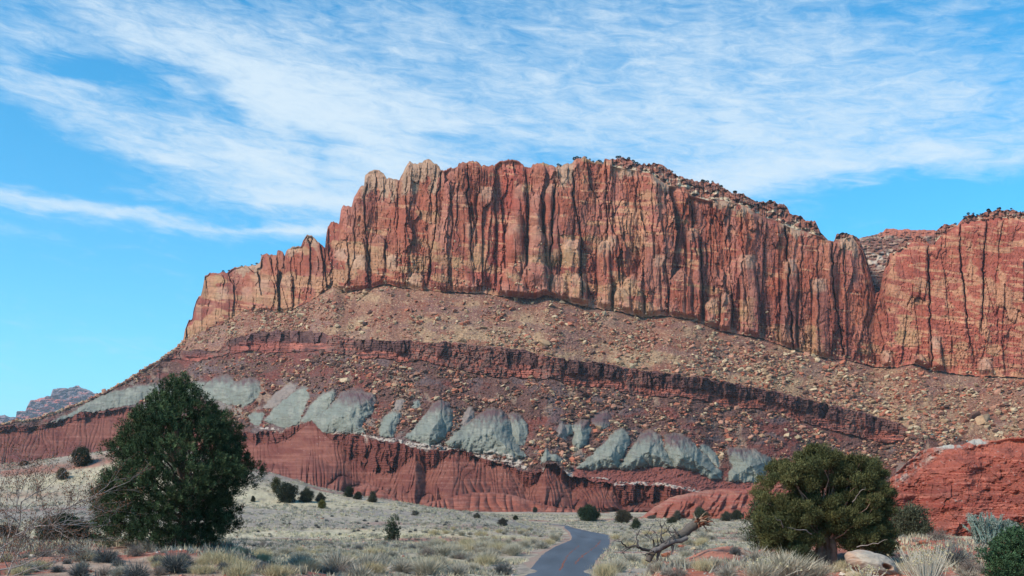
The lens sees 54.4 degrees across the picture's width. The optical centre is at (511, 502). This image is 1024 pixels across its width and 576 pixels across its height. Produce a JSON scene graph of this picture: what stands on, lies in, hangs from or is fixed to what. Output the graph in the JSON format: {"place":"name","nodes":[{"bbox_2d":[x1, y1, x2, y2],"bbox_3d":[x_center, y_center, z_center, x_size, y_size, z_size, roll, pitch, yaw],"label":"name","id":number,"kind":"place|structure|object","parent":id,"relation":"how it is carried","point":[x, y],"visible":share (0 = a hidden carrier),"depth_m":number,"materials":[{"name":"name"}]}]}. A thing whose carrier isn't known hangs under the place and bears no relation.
{"place":"outdoors","nodes":[
{"label":"outdoors","id":0,"kind":"place"},
{"bbox_2d":[0,385,95,423],"bbox_3d":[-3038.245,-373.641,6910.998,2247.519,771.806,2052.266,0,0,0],"label":"distant mesa","id":1,"kind":"structure","parent":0,"point":[58,399],"depth_m":6331.40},
{"bbox_2d":[0,407,699,511],"bbox_3d":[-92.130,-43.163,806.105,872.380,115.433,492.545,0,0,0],"label":"red badlands","id":2,"kind":"structure","parent":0,"point":[309,452],"depth_m":685.20,"materials":[{"name":"stone"}]},
{"bbox_2d":[353,484,399,500],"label":"red spur","id":3,"kind":"structure","parent":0,"point":[365,489],"depth_m":565.57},
{"bbox_2d":[0,351,967,491],"bbox_3d":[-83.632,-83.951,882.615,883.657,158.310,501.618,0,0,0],"label":"clay slope","id":4,"kind":"structure","parent":0,"point":[682,461],"depth_m":730.18,"materials":[{"name":"soil"}]},
{"bbox_2d":[53,350,964,470],"bbox_3d":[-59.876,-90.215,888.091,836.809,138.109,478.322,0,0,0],"label":"slope rubble","id":5,"kind":"object","parent":4,"relation":"on","point":[892,461],"visible":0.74,"depth_m":743.85,"materials":[{"name":"stone"}]},
{"bbox_2d":[159,329,968,443],"bbox_3d":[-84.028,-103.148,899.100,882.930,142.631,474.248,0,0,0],"label":"rock ledge","id":6,"kind":"object","parent":4,"relation":"on","point":[500,362],"visible":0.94,"depth_m":766.46,"materials":[{"name":"stone"}]},
{"bbox_2d":[0,447,992,575],"bbox_3d":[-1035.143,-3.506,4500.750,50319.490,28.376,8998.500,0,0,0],"label":"ground","id":7,"kind":"structure","parent":0,"point":[265,496],"depth_m":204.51,"materials":[{"name":"plant"}]},
{"bbox_2d":[0,522,29,541],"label":"desert shrub","id":8,"kind":"object","parent":7,"relation":"on","point":[5,531],"visible":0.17,"depth_m":47.78,"materials":[{"name":"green plant"}]},
{"bbox_2d":[1,564,37,575],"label":"grass clump","id":9,"kind":"object","parent":7,"relation":"on","point":[14,571],"visible":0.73,"depth_m":25.44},
{"bbox_2d":[10,556,39,571],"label":"sagebrush","id":10,"kind":"object","parent":7,"relation":"on","point":[31,566],"visible":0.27,"depth_m":26.04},
{"bbox_2d":[22,558,54,569],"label":"grass clump","id":11,"kind":"object","parent":7,"relation":"on","point":[42,562],"visible":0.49,"depth_m":26.66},
{"bbox_2d":[33,546,53,556],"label":"twiggy bush","id":12,"kind":"object","parent":7,"relation":"on","point":[37,552],"visible":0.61,"depth_m":31.97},
{"bbox_2d":[50,564,65,572],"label":"dark bush","id":13,"kind":"object","parent":7,"relation":"on","point":[56,568],"visible":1,"depth_m":26.13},
{"bbox_2d":[56,468,69,479],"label":"desert shrub","id":14,"kind":"object","parent":7,"relation":"on","point":[63,476],"visible":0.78,"depth_m":252.48,"materials":[{"name":"green plant"}]},
{"bbox_2d":[34,511,99,541],"bbox_3d":[-20.591,1.423,45.960,3.207,2.100,2.952,0,0,0],"label":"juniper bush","id":15,"kind":"object","parent":7,"relation":"on","point":[86,529],"visible":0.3,"depth_m":45.48,"materials":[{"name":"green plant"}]},
{"bbox_2d":[0,423,155,575],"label":"bare shrub","id":16,"kind":"object","parent":7,"relation":"on","point":[37,486],"visible":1,"depth_m":14.85,"materials":[{"name":"grey plant"}]},
{"bbox_2d":[66,561,93,575],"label":"dark bush","id":17,"kind":"object","parent":7,"relation":"on","point":[79,570],"visible":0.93,"depth_m":25.23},
{"bbox_2d":[69,445,94,466],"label":"juniper tree","id":18,"kind":"object","parent":7,"relation":"on","point":[83,451],"visible":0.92,"depth_m":261.69,"materials":[{"name":"green plant"}]},
{"bbox_2d":[67,541,102,561],"bbox_3d":[-12.416,1.398,28.993,1.106,0.879,1.161,0,0,10],"label":"sagebrush","id":19,"kind":"object","parent":7,"relation":"on","point":[86,553],"visible":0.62,"depth_m":28.80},
{"bbox_2d":[91,564,111,575],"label":"twiggy bush","id":20,"kind":"object","parent":7,"relation":"on","point":[103,571],"visible":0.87,"depth_m":25.57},
{"bbox_2d":[88,543,121,562],"bbox_3d":[-11.450,1.392,28.095,1.012,0.734,1.064,0,0,-27],"label":"dark bush","id":21,"kind":"object","parent":7,"relation":"on","point":[106,556],"visible":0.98,"depth_m":27.98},
{"bbox_2d":[104,561,127,575],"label":"sagebrush","id":22,"kind":"object","parent":7,"relation":"on","point":[118,571],"visible":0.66,"depth_m":25.11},
{"bbox_2d":[122,541,146,556],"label":"twiggy bush","id":23,"kind":"object","parent":7,"relation":"on","point":[138,552],"visible":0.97,"depth_m":29.26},
{"bbox_2d":[121,556,153,575],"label":"dark bush","id":24,"kind":"object","parent":7,"relation":"on","point":[136,570],"visible":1,"depth_m":24.79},
{"bbox_2d":[139,536,161,551],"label":"sagebrush","id":25,"kind":"object","parent":7,"relation":"on","point":[149,546],"visible":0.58,"depth_m":33.98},
{"bbox_2d":[148,564,170,575],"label":"twiggy bush","id":26,"kind":"object","parent":7,"relation":"on","point":[160,571],"visible":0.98,"depth_m":25.57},
{"bbox_2d":[151,540,193,573],"bbox_3d":[-8.827,1.425,26.082,1.205,0.998,1.147,0,0,-24],"label":"dark bush","id":27,"kind":"object","parent":7,"relation":"on","point":[170,563],"visible":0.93,"depth_m":25.96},
{"bbox_2d":[83,371,268,549],"bbox_3d":[-12.214,-1.379,35.947,6.200,6.835,6.323,0,0,0],"label":"pinyon pine","id":28,"kind":"object","parent":7,"relation":"on","point":[206,493],"visible":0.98,"depth_m":34.71,"materials":[{"name":"green plant"}]},
{"bbox_2d":[174,562,219,574],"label":"grass clump","id":29,"kind":"object","parent":7,"relation":"on","point":[204,569],"visible":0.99,"depth_m":25.82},
{"bbox_2d":[194,555,213,564],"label":"grass clump","id":30,"kind":"object","parent":7,"relation":"on","point":[203,560],"visible":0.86,"depth_m":27.45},
{"bbox_2d":[204,550,240,564],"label":"grass clump","id":31,"kind":"object","parent":7,"relation":"on","point":[217,559],"visible":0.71,"depth_m":27.50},
{"bbox_2d":[222,554,258,568],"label":"grass clump","id":32,"kind":"object","parent":7,"relation":"on","point":[234,561],"visible":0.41,"depth_m":27.11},
{"bbox_2d":[216,560,265,575],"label":"grass clump","id":33,"kind":"object","parent":7,"relation":"on","point":[239,570],"visible":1,"depth_m":25.47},
{"bbox_2d":[250,552,275,560],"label":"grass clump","id":34,"kind":"object","parent":7,"relation":"on","point":[266,557],"visible":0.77,"depth_m":37.78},
{"bbox_2d":[270,476,281,492],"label":"desert shrub","id":35,"kind":"object","parent":7,"relation":"on","point":[275,482],"visible":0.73,"depth_m":248.44,"materials":[{"name":"green plant"}]},
{"bbox_2d":[255,561,300,575],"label":"grass clump","id":36,"kind":"object","parent":7,"relation":"on","point":[277,570],"visible":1,"depth_m":27.02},
{"bbox_2d":[272,481,298,502],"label":"juniper tree","id":37,"kind":"object","parent":7,"relation":"on","point":[285,492],"visible":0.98,"depth_m":237.56,"materials":[{"name":"green plant"}]},
{"bbox_2d":[276,546,298,554],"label":"rabbitbrush","id":38,"kind":"object","parent":7,"relation":"on","point":[287,550],"visible":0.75,"depth_m":103.09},
{"bbox_2d":[281,558,325,569],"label":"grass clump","id":39,"kind":"object","parent":7,"relation":"on","point":[318,565],"visible":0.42,"depth_m":36.27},
{"bbox_2d":[284,552,323,568],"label":"sagebrush","id":40,"kind":"object","parent":7,"relation":"on","point":[294,558],"visible":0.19,"depth_m":36.81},
{"bbox_2d":[297,486,314,501],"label":"juniper tree","id":41,"kind":"object","parent":7,"relation":"on","point":[307,494],"visible":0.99,"depth_m":240.00,"materials":[{"name":"green plant"}]},
{"bbox_2d":[293,558,322,570],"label":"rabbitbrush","id":42,"kind":"object","parent":7,"relation":"on","point":[312,564],"visible":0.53,"depth_m":36.21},
{"bbox_2d":[323,561,342,574],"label":"twiggy bush","id":43,"kind":"object","parent":7,"relation":"on","point":[333,570],"visible":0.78,"depth_m":37.80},
{"bbox_2d":[317,544,358,571],"bbox_3d":[-9.582,3.131,54.553,2.882,1.800,2.777,0,0,26],"label":"sagebrush","id":44,"kind":"object","parent":7,"relation":"on","point":[336,562],"visible":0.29,"depth_m":54.36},
{"bbox_2d":[343,486,354,496],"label":"juniper tree","id":45,"kind":"object","parent":7,"relation":"on","point":[349,492],"visible":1,"depth_m":256.92,"materials":[{"name":"green plant"}]},
{"bbox_2d":[341,561,376,575],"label":"sagebrush","id":46,"kind":"object","parent":7,"relation":"on","point":[358,570],"visible":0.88,"depth_m":32.28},
{"bbox_2d":[354,548,384,567],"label":"sagebrush","id":47,"kind":"object","parent":7,"relation":"on","point":[370,559],"visible":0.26,"depth_m":63.38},
{"bbox_2d":[367,490,377,502],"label":"juniper tree","id":48,"kind":"object","parent":7,"relation":"on","point":[372,497],"visible":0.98,"depth_m":249.57,"materials":[{"name":"green plant"}]},
{"bbox_2d":[359,557,390,573],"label":"grass clump","id":49,"kind":"object","parent":7,"relation":"on","point":[374,567],"visible":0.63,"depth_m":56.90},
{"bbox_2d":[382,514,400,540],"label":"pinyon pine","id":50,"kind":"object","parent":7,"relation":"on","point":[393,529],"visible":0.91,"depth_m":163.17,"materials":[{"name":"green plant"}]},
{"bbox_2d":[388,556,414,572],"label":"sagebrush","id":51,"kind":"object","parent":7,"relation":"on","point":[397,567],"visible":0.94,"depth_m":65.99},
{"bbox_2d":[399,555,454,575],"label":"rabbitbrush","id":52,"kind":"object","parent":7,"relation":"on","point":[426,567],"visible":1,"depth_m":65.85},
{"bbox_2d":[420,545,434,555],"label":"twiggy bush","id":53,"kind":"object","parent":7,"relation":"on","point":[427,552],"visible":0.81,"depth_m":111.87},
{"bbox_2d":[422,537,443,546],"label":"rabbitbrush","id":54,"kind":"object","parent":7,"relation":"on","point":[434,542],"visible":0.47,"depth_m":134.40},
{"bbox_2d":[430,544,460,555],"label":"rabbitbrush","id":55,"kind":"object","parent":7,"relation":"on","point":[445,550],"visible":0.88,"depth_m":113.93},
{"bbox_2d":[444,541,466,552],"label":"rabbitbrush","id":56,"kind":"object","parent":7,"relation":"on","point":[456,547],"visible":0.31,"depth_m":118.07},
{"bbox_2d":[443,559,469,575],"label":"sagebrush","id":57,"kind":"object","parent":7,"relation":"on","point":[460,571],"visible":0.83,"depth_m":76.85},
{"bbox_2d":[467,538,494,548],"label":"rabbitbrush","id":58,"kind":"object","parent":7,"relation":"on","point":[479,544],"visible":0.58,"depth_m":131.04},
{"bbox_2d":[464,552,501,564],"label":"grass clump","id":59,"kind":"object","parent":7,"relation":"on","point":[482,560],"visible":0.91,"depth_m":98.83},
{"bbox_2d":[468,548,504,562],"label":"rabbitbrush","id":60,"kind":"object","parent":7,"relation":"on","point":[488,553],"visible":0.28,"depth_m":101.90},
{"bbox_2d":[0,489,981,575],"bbox_3d":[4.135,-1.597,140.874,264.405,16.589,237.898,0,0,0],"label":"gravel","id":61,"kind":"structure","parent":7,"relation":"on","point":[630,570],"depth_m":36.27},
{"bbox_2d":[0,454,989,564],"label":"sagebrush","id":62,"kind":"object","parent":7,"relation":"on","point":[376,535],"visible":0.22,"depth_m":178.33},
{"bbox_2d":[491,559,516,574],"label":"dark bush","id":63,"kind":"object","parent":7,"relation":"on","point":[500,568],"visible":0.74,"depth_m":86.75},
{"bbox_2d":[502,541,527,555],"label":"rabbitbrush","id":64,"kind":"object","parent":7,"relation":"on","point":[513,550],"visible":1,"depth_m":118.52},
{"bbox_2d":[516,538,532,547],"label":"rabbitbrush","id":65,"kind":"object","parent":7,"relation":"on","point":[524,542],"visible":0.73,"depth_m":137.95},
{"bbox_2d":[534,538,549,548],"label":"sagebrush","id":66,"kind":"object","parent":7,"relation":"on","point":[541,545],"visible":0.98,"depth_m":136.82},
{"bbox_2d":[546,530,565,540],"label":"rabbitbrush","id":67,"kind":"object","parent":7,"relation":"on","point":[555,537],"visible":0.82,"depth_m":162.55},
{"bbox_2d":[520,525,613,575],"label":"road shoulder","id":68,"kind":"object","parent":7,"relation":"on","point":[531,562],"visible":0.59,"depth_m":120.54},
{"bbox_2d":[576,503,600,520],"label":"juniper tree","id":69,"kind":"object","parent":7,"relation":"on","point":[590,512],"visible":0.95,"depth_m":332.62,"materials":[{"name":"green plant"}]},
{"bbox_2d":[584,560,623,575],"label":"grass clump","id":70,"kind":"object","parent":7,"relation":"on","point":[604,569],"visible":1,"depth_m":80.03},
{"bbox_2d":[605,557,629,571],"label":"rabbitbrush","id":71,"kind":"object","parent":7,"relation":"on","point":[622,566],"visible":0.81,"depth_m":90.14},
{"bbox_2d":[613,509,633,522],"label":"desert shrub","id":72,"kind":"object","parent":7,"relation":"on","point":[623,516],"visible":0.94,"depth_m":306.87,"materials":[{"name":"green plant"}]},
{"bbox_2d":[623,551,641,561],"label":"sagebrush","id":73,"kind":"object","parent":7,"relation":"on","point":[633,557],"visible":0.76,"depth_m":105.42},
{"bbox_2d":[629,516,640,528],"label":"juniper tree","id":74,"kind":"object","parent":7,"relation":"on","point":[636,523],"visible":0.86,"depth_m":234.34,"materials":[{"name":"green plant"}]},
{"bbox_2d":[650,558,668,571],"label":"rabbitbrush","id":75,"kind":"object","parent":7,"relation":"on","point":[655,565],"visible":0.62,"depth_m":26.31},
{"bbox_2d":[615,512,714,562],"bbox_3d":[4.750,1.125,31.002,3.186,1.706,0.821,0,0,0],"label":"fallen tree","id":76,"kind":"object","parent":7,"relation":"on","point":[689,528],"visible":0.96,"depth_m":30.94,"materials":[{"name":"wood"}]},
{"bbox_2d":[661,562,690,575],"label":"twiggy bush","id":77,"kind":"object","parent":7,"relation":"on","point":[678,573],"visible":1,"depth_m":23.60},
{"bbox_2d":[692,538,708,545],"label":"grass clump","id":78,"kind":"object","parent":7,"relation":"on","point":[697,542],"visible":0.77,"depth_m":143.80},
{"bbox_2d":[692,506,709,520],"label":"juniper tree","id":79,"kind":"object","parent":7,"relation":"on","point":[699,512],"visible":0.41,"depth_m":308.83,"materials":[{"name":"green plant"}]},
{"bbox_2d":[695,529,711,538],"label":"sagebrush","id":80,"kind":"object","parent":7,"relation":"on","point":[703,535],"visible":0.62,"depth_m":163.93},
{"bbox_2d":[689,557,720,570],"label":"grass clump","id":81,"kind":"object","parent":7,"relation":"on","point":[701,566],"visible":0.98,"depth_m":24.50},
{"bbox_2d":[720,511,732,520],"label":"juniper tree","id":82,"kind":"object","parent":7,"relation":"on","point":[725,515],"visible":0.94,"depth_m":315.66,"materials":[{"name":"green plant"}]},
{"bbox_2d":[714,562,740,575],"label":"sagebrush","id":83,"kind":"object","parent":7,"relation":"on","point":[725,571],"visible":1,"depth_m":22.71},
{"bbox_2d":[729,541,743,554],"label":"dark bush","id":84,"kind":"object","parent":7,"relation":"on","point":[734,551],"visible":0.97,"depth_m":31.04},
{"bbox_2d":[730,509,743,519],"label":"juniper tree","id":85,"kind":"object","parent":7,"relation":"on","point":[736,513],"visible":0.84,"depth_m":327.45,"materials":[{"name":"green plant"}]},
{"bbox_2d":[736,529,752,541],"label":"sagebrush","id":86,"kind":"object","parent":7,"relation":"on","point":[743,538],"visible":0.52,"depth_m":157.84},
{"bbox_2d":[738,495,769,551],"bbox_3d":[10.616,0.993,41.978,2.074,2.868,1.862,0,0,35],"label":"juniper tree","id":87,"kind":"object","parent":7,"relation":"on","point":[753,538],"visible":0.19,"depth_m":42.02,"materials":[{"name":"green plant"}]},
{"bbox_2d":[737,545,772,562],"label":"sagebrush","id":88,"kind":"object","parent":7,"relation":"on","point":[752,556],"visible":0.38,"depth_m":28.25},
{"bbox_2d":[728,558,784,575],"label":"rabbitbrush","id":89,"kind":"object","parent":7,"relation":"on","point":[760,570],"visible":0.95,"depth_m":22.80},
{"bbox_2d":[738,556,801,575],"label":"rabbitbrush","id":90,"kind":"object","parent":7,"relation":"on","point":[757,560],"visible":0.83,"depth_m":22.91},
{"bbox_2d":[738,546,836,575],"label":"rabbitbrush","id":91,"kind":"object","parent":7,"relation":"on","point":[794,565],"visible":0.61,"depth_m":23.28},
{"bbox_2d":[789,541,819,565],"bbox_3d":[9.098,1.731,31.201,0.969,1.080,0.995,0,0,29],"label":"juniper bush","id":92,"kind":"object","parent":7,"relation":"on","point":[800,549],"visible":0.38,"depth_m":31.04,"materials":[{"name":"green plant"}]},
{"bbox_2d":[801,556,837,575],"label":"rabbitbrush","id":93,"kind":"object","parent":7,"relation":"on","point":[825,572],"visible":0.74,"depth_m":23.47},
{"bbox_2d":[746,440,901,565],"bbox_3d":[9.983,0.007,31.913,4.986,4.088,2.834,0,0,0],"label":"juniper tree","id":94,"kind":"object","parent":7,"relation":"on","point":[844,514],"visible":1,"depth_m":31.40,"materials":[{"name":"green plant"}]},
{"bbox_2d":[846,564,887,575],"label":"rabbitbrush","id":95,"kind":"object","parent":7,"relation":"on","point":[869,571],"visible":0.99,"depth_m":22.01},
{"bbox_2d":[844,550,897,575],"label":"boulder","id":96,"kind":"object","parent":7,"relation":"on","point":[862,559],"visible":0.8,"depth_m":23.68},
{"bbox_2d":[891,500,935,536],"bbox_3d":[17.666,1.000,44.054,2.122,2.355,2.290,0,0,34],"label":"juniper tree","id":97,"kind":"object","parent":7,"relation":"on","point":[908,520],"visible":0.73,"depth_m":43.55,"materials":[{"name":"green plant"}]},
{"bbox_2d":[887,542,952,575],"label":"rabbitbrush","id":98,"kind":"object","parent":7,"relation":"on","point":[926,572],"visible":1,"depth_m":22.45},
{"bbox_2d":[894,545,959,575],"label":"rabbitbrush","id":99,"kind":"object","parent":7,"relation":"on","point":[927,558],"visible":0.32,"depth_m":23.59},
{"bbox_2d":[923,528,954,539],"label":"twiggy bush","id":100,"kind":"object","parent":7,"relation":"on","point":[940,535],"visible":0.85,"depth_m":41.24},
{"bbox_2d":[932,540,974,566],"bbox_3d":[13.060,1.488,29.452,1.482,0.989,1.391,0,0,37],"label":"dark bush","id":101,"kind":"object","parent":7,"relation":"on","point":[958,553],"visible":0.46,"depth_m":29.29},
{"bbox_2d":[952,568,981,575],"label":"sagebrush","id":102,"kind":"object","parent":7,"relation":"on","point":[968,573],"visible":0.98,"depth_m":23.90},
{"bbox_2d":[955,552,982,572],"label":"twiggy bush","id":103,"kind":"object","parent":7,"relation":"on","point":[969,565],"visible":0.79,"depth_m":25.34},
{"bbox_2d":[962,512,1018,545],"bbox_3d":[14.422,0.797,29.956,1.473,1.125,1.104,0,0,0],"label":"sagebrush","id":104,"kind":"object","parent":7,"relation":"on","point":[981,530],"visible":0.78,"depth_m":29.71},
{"bbox_2d":[973,525,1023,575],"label":"pinyon pine","id":105,"kind":"object","parent":7,"relation":"on","point":[1003,556],"visible":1,"depth_m":22.85,"materials":[{"name":"green plant"}]},
{"bbox_2d":[0,0,1023,437],"label":"sky","id":106,"kind":"structure","parent":0,"point":[149,149],"materials":[{"name":"blue"}]},
{"bbox_2d":[422,492,609,512],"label":"red spur","id":107,"kind":"structure","parent":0,"point":[490,502],"depth_m":557.83,"materials":[{"name":"stone"}]},
{"bbox_2d":[525,524,609,575],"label":"road","id":108,"kind":"structure","parent":0,"point":[549,562],"depth_m":117.10,"materials":[{"name":"asphalt"}]},
{"bbox_2d":[174,284,1023,440],"bbox_3d":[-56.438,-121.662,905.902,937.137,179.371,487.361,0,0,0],"label":"talus slope","id":109,"kind":"structure","parent":0,"point":[397,304],"depth_m":823.62,"materials":[{"name":"stone"}]},
{"bbox_2d":[0,284,1023,439],"bbox_3d":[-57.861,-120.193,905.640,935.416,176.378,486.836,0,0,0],"label":"talus rubble","id":110,"kind":"object","parent":109,"relation":"on","point":[741,370],"visible":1,"depth_m":801.54,"materials":[{"name":"stone"}]},
{"bbox_2d":[969,411,980,418],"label":"boulder","id":111,"kind":"object","parent":109,"relation":"on","point":[974,414],"visible":0.95,"depth_m":731.72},
{"bbox_2d":[975,413,989,424],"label":"boulder","id":112,"kind":"object","parent":109,"relation":"on","point":[980,419],"visible":0.98,"depth_m":722.35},
{"bbox_2d":[183,157,1023,377],"bbox_3d":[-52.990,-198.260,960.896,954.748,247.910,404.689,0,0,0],"label":"cliff","id":113,"kind":"structure","parent":0,"point":[951,300],"depth_m":864.84,"materials":[{"name":"stone"}]},
{"bbox_2d":[18,218,1002,421],"bbox_3d":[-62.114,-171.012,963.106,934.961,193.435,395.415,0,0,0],"label":"cliff foot rubble","id":114,"kind":"object","parent":113,"relation":"on","point":[725,319],"visible":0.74,"depth_m":882.74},
{"bbox_2d":[183,156,1023,338],"bbox_3d":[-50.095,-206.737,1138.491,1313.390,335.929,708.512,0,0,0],"label":"caprock","id":115,"kind":"structure","parent":113,"relation":"on","point":[771,210],"depth_m":880.21,"materials":[{"name":"stone"}]},
{"bbox_2d":[640,461,866,519],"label":"red mound","id":116,"kind":"object","parent":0,"point":[716,503],"visible":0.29,"depth_m":376.92,"materials":[{"name":"stone"}]},
{"bbox_2d":[859,228,935,292],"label":"back plateau","id":117,"kind":"structure","parent":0,"point":[878,248],"depth_m":1109.15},
{"bbox_2d":[888,437,1023,536],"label":"red hill","id":118,"kind":"structure","parent":0,"point":[950,486],"depth_m":193.63,"materials":[{"name":"stone"}]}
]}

